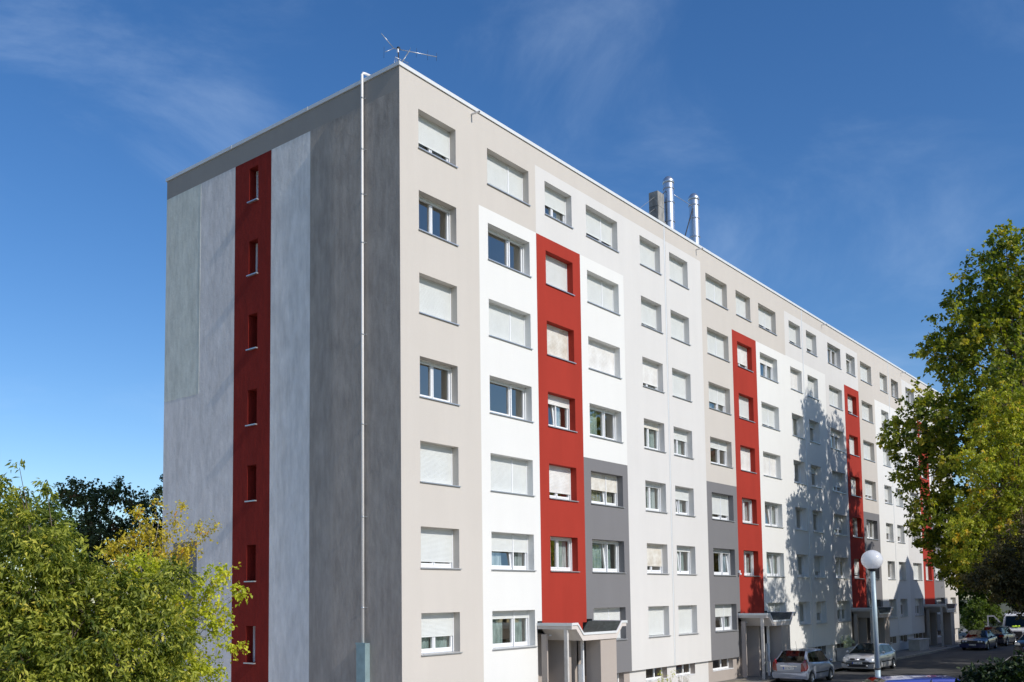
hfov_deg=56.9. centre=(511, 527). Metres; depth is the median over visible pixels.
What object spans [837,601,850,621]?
window
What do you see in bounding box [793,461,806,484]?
window
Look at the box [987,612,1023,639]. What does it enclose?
delivery van
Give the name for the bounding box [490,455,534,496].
window
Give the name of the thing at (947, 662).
road
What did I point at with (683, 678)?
dry weed
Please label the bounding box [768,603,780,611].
window
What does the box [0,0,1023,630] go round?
sky
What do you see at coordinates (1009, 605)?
background tree
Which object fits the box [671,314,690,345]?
window
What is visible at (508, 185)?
window
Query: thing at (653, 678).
basement window
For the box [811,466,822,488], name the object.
window
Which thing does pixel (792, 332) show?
window
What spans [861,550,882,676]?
street lamp
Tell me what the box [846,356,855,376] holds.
window
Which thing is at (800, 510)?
window
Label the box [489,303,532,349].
window
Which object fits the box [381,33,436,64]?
television antenna
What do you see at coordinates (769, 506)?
window
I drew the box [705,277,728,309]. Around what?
window
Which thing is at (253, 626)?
stair window
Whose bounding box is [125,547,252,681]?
lime green tree
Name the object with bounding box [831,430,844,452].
window
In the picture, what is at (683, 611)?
window
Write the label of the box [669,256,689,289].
window
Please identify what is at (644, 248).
window
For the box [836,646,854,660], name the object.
concrete planter
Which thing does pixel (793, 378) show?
window
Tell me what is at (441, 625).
window
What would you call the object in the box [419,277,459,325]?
window
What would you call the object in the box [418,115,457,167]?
window
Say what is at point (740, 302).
window
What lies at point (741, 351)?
window
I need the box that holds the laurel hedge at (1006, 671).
[955,650,1023,681]
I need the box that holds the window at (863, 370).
[860,364,872,385]
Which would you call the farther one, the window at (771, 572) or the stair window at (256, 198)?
the window at (771, 572)
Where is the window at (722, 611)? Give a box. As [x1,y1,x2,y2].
[715,604,738,631]
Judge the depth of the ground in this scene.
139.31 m
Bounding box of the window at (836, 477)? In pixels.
[832,472,845,493]
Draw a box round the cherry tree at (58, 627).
[0,458,204,681]
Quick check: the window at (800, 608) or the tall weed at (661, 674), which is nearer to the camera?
the tall weed at (661, 674)
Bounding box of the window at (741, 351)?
[737,344,752,371]
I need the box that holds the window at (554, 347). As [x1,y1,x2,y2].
[547,324,575,363]
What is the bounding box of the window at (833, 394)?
[829,387,843,410]
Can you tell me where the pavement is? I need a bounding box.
[719,625,987,681]
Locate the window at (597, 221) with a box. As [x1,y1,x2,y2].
[586,210,619,252]
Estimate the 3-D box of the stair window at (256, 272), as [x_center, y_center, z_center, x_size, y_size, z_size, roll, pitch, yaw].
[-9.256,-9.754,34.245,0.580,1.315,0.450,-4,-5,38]
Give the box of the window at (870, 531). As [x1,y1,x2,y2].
[866,520,876,539]
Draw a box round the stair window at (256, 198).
[247,171,258,203]
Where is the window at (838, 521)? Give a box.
[834,515,845,535]
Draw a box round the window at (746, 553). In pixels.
[744,551,759,576]
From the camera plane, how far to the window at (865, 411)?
65.42 m
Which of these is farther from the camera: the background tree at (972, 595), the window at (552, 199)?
the background tree at (972, 595)
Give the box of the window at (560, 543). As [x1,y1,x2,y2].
[550,537,579,571]
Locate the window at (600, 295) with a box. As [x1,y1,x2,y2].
[587,274,620,315]
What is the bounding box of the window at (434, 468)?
[420,443,460,486]
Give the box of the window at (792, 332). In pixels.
[789,324,801,348]
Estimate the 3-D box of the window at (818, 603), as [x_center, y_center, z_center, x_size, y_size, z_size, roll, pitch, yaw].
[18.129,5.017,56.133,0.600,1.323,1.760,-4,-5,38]
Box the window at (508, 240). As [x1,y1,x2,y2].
[488,228,531,277]
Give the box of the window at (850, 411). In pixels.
[848,396,857,416]
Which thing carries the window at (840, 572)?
in the apartment building
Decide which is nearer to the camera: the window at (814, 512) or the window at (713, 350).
the window at (713, 350)
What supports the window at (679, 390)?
in the apartment building
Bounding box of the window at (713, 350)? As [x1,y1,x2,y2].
[707,330,729,362]
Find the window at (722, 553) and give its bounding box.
[713,549,736,575]
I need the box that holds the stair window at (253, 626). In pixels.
[243,626,255,663]
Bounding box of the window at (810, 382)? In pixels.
[808,378,819,400]
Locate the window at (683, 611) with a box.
[678,605,698,634]
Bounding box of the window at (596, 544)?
[592,540,622,572]
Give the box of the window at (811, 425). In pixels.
[809,422,820,444]
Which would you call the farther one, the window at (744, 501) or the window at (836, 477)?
the window at (836, 477)
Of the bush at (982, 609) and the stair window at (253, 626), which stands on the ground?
the bush at (982, 609)
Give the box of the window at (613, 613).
[594,607,627,640]
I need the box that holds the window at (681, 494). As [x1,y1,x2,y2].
[675,487,695,516]
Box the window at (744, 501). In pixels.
[742,499,758,524]
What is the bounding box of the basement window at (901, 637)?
[900,635,907,642]
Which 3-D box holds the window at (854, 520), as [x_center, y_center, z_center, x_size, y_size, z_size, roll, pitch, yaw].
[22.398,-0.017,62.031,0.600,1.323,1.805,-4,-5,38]
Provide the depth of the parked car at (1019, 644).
64.33 m
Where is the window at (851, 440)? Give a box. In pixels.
[849,436,858,456]
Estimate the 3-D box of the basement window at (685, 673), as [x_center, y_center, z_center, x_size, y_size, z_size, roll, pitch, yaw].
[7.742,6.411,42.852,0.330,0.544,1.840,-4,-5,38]
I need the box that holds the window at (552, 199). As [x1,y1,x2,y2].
[545,187,573,228]
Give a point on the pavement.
(899, 653)
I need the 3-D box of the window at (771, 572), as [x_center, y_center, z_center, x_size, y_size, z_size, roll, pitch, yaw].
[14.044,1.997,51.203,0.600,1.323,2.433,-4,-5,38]
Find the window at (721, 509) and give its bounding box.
[712,493,734,521]
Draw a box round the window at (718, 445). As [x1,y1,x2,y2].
[710,439,732,467]
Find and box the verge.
[726,668,841,681]
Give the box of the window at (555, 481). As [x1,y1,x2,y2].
[549,465,578,501]
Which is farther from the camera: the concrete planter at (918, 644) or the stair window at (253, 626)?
the concrete planter at (918, 644)
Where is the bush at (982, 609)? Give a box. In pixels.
[959,597,1008,633]
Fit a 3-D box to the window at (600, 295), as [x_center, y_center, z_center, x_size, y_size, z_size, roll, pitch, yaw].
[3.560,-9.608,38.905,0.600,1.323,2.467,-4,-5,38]
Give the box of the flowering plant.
[841,634,854,647]
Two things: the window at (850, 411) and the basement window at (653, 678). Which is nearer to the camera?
the basement window at (653, 678)
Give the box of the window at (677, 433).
[674,429,693,458]
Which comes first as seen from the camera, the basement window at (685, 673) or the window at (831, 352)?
the basement window at (685, 673)
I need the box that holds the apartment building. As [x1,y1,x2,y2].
[161,60,959,681]
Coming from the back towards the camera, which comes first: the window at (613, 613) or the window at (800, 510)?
the window at (800, 510)
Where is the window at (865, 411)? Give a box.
[862,403,873,423]
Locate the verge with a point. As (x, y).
(741, 680)
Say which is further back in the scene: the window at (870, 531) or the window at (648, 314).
the window at (870, 531)
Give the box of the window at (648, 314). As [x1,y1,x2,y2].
[641,299,663,333]
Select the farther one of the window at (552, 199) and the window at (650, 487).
the window at (650, 487)
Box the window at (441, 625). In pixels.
[421,612,462,655]
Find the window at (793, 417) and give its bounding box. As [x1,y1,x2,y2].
[792,415,804,438]
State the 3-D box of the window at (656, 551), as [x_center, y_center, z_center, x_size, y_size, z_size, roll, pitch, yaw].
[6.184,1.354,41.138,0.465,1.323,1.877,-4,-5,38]
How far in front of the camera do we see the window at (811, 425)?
57.53 m
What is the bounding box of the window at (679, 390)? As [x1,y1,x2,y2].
[672,371,692,401]
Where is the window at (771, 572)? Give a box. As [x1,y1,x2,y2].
[766,552,782,576]
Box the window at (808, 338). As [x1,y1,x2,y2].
[806,334,817,356]
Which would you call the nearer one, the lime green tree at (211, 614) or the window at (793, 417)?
the lime green tree at (211, 614)
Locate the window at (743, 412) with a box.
[739,396,754,422]
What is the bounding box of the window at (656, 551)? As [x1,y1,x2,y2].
[647,544,662,573]
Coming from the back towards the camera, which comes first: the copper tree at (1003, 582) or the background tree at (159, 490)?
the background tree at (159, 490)
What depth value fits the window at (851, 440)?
62.80 m
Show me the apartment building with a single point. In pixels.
(457, 388)
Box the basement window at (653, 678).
[646,667,665,681]
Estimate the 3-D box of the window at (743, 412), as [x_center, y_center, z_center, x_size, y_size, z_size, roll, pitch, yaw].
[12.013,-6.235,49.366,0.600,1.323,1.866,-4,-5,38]
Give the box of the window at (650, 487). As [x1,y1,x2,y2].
[645,482,667,513]
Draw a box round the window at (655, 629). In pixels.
[648,606,670,637]
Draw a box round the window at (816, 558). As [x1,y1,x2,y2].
[814,556,822,577]
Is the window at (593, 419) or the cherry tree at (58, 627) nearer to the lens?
the cherry tree at (58, 627)
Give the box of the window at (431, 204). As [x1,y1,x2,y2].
[418,196,458,246]
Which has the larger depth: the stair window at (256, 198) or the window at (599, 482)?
the window at (599, 482)
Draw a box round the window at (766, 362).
[760,355,778,382]
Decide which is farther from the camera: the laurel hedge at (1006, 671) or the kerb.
the kerb
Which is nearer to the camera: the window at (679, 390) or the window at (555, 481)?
the window at (555, 481)
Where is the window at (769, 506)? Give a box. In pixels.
[765,503,783,527]
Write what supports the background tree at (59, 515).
on the forecourt
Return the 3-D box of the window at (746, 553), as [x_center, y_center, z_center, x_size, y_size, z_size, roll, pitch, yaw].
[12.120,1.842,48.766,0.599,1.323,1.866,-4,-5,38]
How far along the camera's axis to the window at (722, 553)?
46.82 m
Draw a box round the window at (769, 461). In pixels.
[763,453,782,479]
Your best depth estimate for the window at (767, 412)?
52.07 m
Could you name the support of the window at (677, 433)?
in the apartment building
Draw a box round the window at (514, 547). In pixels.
[491,532,536,570]
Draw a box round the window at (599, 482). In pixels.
[591,472,624,507]
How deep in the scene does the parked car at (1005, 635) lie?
73.82 m
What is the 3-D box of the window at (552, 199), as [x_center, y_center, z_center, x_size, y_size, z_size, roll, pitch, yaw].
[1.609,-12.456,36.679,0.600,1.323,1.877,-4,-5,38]
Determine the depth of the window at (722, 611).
46.43 m
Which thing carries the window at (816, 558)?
in the apartment building
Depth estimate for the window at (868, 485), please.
65.01 m
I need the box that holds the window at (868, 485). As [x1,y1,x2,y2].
[865,481,875,500]
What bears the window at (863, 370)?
in the apartment building
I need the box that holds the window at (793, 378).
[790,369,803,393]
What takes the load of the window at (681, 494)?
in the apartment building
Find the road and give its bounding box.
[789,643,1023,681]
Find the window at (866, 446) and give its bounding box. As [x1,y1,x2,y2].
[863,442,875,462]
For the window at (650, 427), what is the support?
in the apartment building
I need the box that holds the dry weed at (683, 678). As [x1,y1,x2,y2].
[676,669,689,681]
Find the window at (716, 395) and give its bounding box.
[709,384,731,414]
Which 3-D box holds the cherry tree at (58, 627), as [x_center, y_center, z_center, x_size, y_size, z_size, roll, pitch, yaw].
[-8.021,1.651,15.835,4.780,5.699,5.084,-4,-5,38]
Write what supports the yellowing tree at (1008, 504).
on the ground
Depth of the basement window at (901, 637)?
69.64 m
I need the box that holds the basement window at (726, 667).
[713,659,732,671]
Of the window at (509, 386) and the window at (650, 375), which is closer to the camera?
the window at (509, 386)
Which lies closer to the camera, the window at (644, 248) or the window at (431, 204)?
the window at (431, 204)
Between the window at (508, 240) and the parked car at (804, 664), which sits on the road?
the parked car at (804, 664)
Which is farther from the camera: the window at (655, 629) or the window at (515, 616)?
the window at (655, 629)
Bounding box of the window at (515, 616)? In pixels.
[492,610,537,650]
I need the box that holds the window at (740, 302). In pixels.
[736,294,751,322]
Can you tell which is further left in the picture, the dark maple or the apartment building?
the dark maple
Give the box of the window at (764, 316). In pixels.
[758,307,777,335]
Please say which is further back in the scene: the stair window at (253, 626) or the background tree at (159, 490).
the background tree at (159, 490)
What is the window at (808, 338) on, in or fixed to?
in the apartment building
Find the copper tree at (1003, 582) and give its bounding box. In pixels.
[957,512,1023,620]
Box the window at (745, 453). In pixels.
[740,447,756,473]
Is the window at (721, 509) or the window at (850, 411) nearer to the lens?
the window at (721, 509)
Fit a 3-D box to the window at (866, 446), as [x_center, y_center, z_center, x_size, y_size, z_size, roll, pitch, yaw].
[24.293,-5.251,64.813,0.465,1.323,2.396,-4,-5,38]
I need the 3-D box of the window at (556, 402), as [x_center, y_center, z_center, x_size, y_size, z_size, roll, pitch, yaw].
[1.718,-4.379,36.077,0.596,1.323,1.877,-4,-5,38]
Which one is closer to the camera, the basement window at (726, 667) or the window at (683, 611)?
the window at (683, 611)
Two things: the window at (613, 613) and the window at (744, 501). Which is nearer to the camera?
the window at (613, 613)
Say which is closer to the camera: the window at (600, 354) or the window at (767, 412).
the window at (600, 354)
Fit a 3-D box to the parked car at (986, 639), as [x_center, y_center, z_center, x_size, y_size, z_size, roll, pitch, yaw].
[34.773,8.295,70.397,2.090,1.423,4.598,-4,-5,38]
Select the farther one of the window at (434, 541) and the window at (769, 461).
the window at (769, 461)
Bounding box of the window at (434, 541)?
[420,527,461,569]
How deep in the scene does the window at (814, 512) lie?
57.10 m
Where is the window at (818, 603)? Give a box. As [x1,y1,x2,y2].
[816,601,825,623]
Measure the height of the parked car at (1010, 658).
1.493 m
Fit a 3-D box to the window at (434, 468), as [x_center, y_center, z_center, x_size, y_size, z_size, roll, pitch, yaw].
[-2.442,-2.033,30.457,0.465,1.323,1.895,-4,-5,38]
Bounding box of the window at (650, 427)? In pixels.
[644,420,666,452]
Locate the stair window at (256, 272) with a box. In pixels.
[246,243,257,276]
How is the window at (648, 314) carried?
in the apartment building
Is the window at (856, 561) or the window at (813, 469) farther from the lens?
the window at (856, 561)
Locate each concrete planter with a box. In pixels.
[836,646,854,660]
[908,638,929,650]
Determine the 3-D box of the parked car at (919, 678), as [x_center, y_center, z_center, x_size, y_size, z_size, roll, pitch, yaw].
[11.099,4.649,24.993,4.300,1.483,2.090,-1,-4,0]
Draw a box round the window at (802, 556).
[797,555,809,577]
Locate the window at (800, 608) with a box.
[799,602,811,625]
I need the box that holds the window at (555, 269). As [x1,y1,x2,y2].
[546,255,574,295]
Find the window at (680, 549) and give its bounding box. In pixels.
[677,546,697,574]
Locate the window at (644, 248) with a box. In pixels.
[640,240,661,274]
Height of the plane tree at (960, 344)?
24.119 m
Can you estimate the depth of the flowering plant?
58.15 m
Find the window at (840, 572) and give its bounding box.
[836,558,849,578]
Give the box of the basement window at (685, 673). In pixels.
[676,664,693,676]
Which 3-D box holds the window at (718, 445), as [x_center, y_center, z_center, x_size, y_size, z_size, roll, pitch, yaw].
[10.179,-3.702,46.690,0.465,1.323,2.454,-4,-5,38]
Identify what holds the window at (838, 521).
in the apartment building
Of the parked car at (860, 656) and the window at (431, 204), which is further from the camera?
the parked car at (860, 656)
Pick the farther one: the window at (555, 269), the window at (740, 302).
the window at (740, 302)
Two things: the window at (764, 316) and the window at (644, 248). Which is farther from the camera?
the window at (764, 316)
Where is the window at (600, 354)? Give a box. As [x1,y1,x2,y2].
[588,339,621,378]
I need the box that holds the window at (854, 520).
[852,518,861,537]
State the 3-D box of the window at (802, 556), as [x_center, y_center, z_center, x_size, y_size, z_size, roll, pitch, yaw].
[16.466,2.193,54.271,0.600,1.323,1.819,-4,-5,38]
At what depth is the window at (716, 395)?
47.17 m
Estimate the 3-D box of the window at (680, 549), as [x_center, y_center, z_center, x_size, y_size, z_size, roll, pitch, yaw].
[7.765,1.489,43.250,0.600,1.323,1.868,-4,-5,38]
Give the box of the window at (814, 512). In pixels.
[812,511,822,532]
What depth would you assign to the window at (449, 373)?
30.82 m
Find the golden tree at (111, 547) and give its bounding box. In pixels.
[93,497,222,659]
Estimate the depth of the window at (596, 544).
38.37 m
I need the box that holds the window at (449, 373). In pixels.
[419,359,459,405]
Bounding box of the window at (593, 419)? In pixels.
[590,406,623,442]
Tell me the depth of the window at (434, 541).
30.43 m
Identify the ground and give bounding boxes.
[25,598,1022,681]
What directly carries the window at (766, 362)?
in the apartment building
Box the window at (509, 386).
[489,378,533,422]
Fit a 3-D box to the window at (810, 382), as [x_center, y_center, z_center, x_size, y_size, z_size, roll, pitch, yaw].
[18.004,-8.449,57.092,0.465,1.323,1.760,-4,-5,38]
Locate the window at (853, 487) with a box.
[851,477,860,497]
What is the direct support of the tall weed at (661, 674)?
on the pavement
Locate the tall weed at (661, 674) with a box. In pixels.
[657,670,674,681]
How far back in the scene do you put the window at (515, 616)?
33.28 m
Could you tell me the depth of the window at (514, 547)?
33.48 m
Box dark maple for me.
[31,475,158,609]
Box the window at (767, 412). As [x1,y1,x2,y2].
[761,404,779,430]
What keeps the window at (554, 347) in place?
in the apartment building
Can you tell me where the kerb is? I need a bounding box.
[896,646,960,659]
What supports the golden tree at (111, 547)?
on the forecourt
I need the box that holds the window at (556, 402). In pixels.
[548,394,577,432]
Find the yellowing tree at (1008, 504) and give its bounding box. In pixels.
[938,377,1023,572]
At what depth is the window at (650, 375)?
42.00 m
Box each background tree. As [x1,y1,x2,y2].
[0,494,84,595]
[141,474,162,552]
[958,587,1015,630]
[978,519,1021,611]
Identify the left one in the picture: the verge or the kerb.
the verge
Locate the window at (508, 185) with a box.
[487,154,530,205]
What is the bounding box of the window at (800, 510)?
[795,508,806,530]
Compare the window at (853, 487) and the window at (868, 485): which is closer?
the window at (853, 487)
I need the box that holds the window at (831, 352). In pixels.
[827,345,841,369]
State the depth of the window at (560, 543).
36.17 m
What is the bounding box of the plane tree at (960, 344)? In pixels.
[875,219,1023,610]
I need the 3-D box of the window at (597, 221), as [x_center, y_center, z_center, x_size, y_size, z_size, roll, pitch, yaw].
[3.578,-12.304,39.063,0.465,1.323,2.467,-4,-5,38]
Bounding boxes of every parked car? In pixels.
[772,647,834,681]
[841,643,895,670]
[863,675,958,681]
[959,630,997,649]
[983,626,1016,645]
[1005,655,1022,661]
[1014,633,1023,652]
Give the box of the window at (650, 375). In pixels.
[642,359,664,392]
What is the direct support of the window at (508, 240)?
in the apartment building
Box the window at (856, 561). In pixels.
[854,559,862,578]
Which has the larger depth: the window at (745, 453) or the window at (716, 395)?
the window at (745, 453)

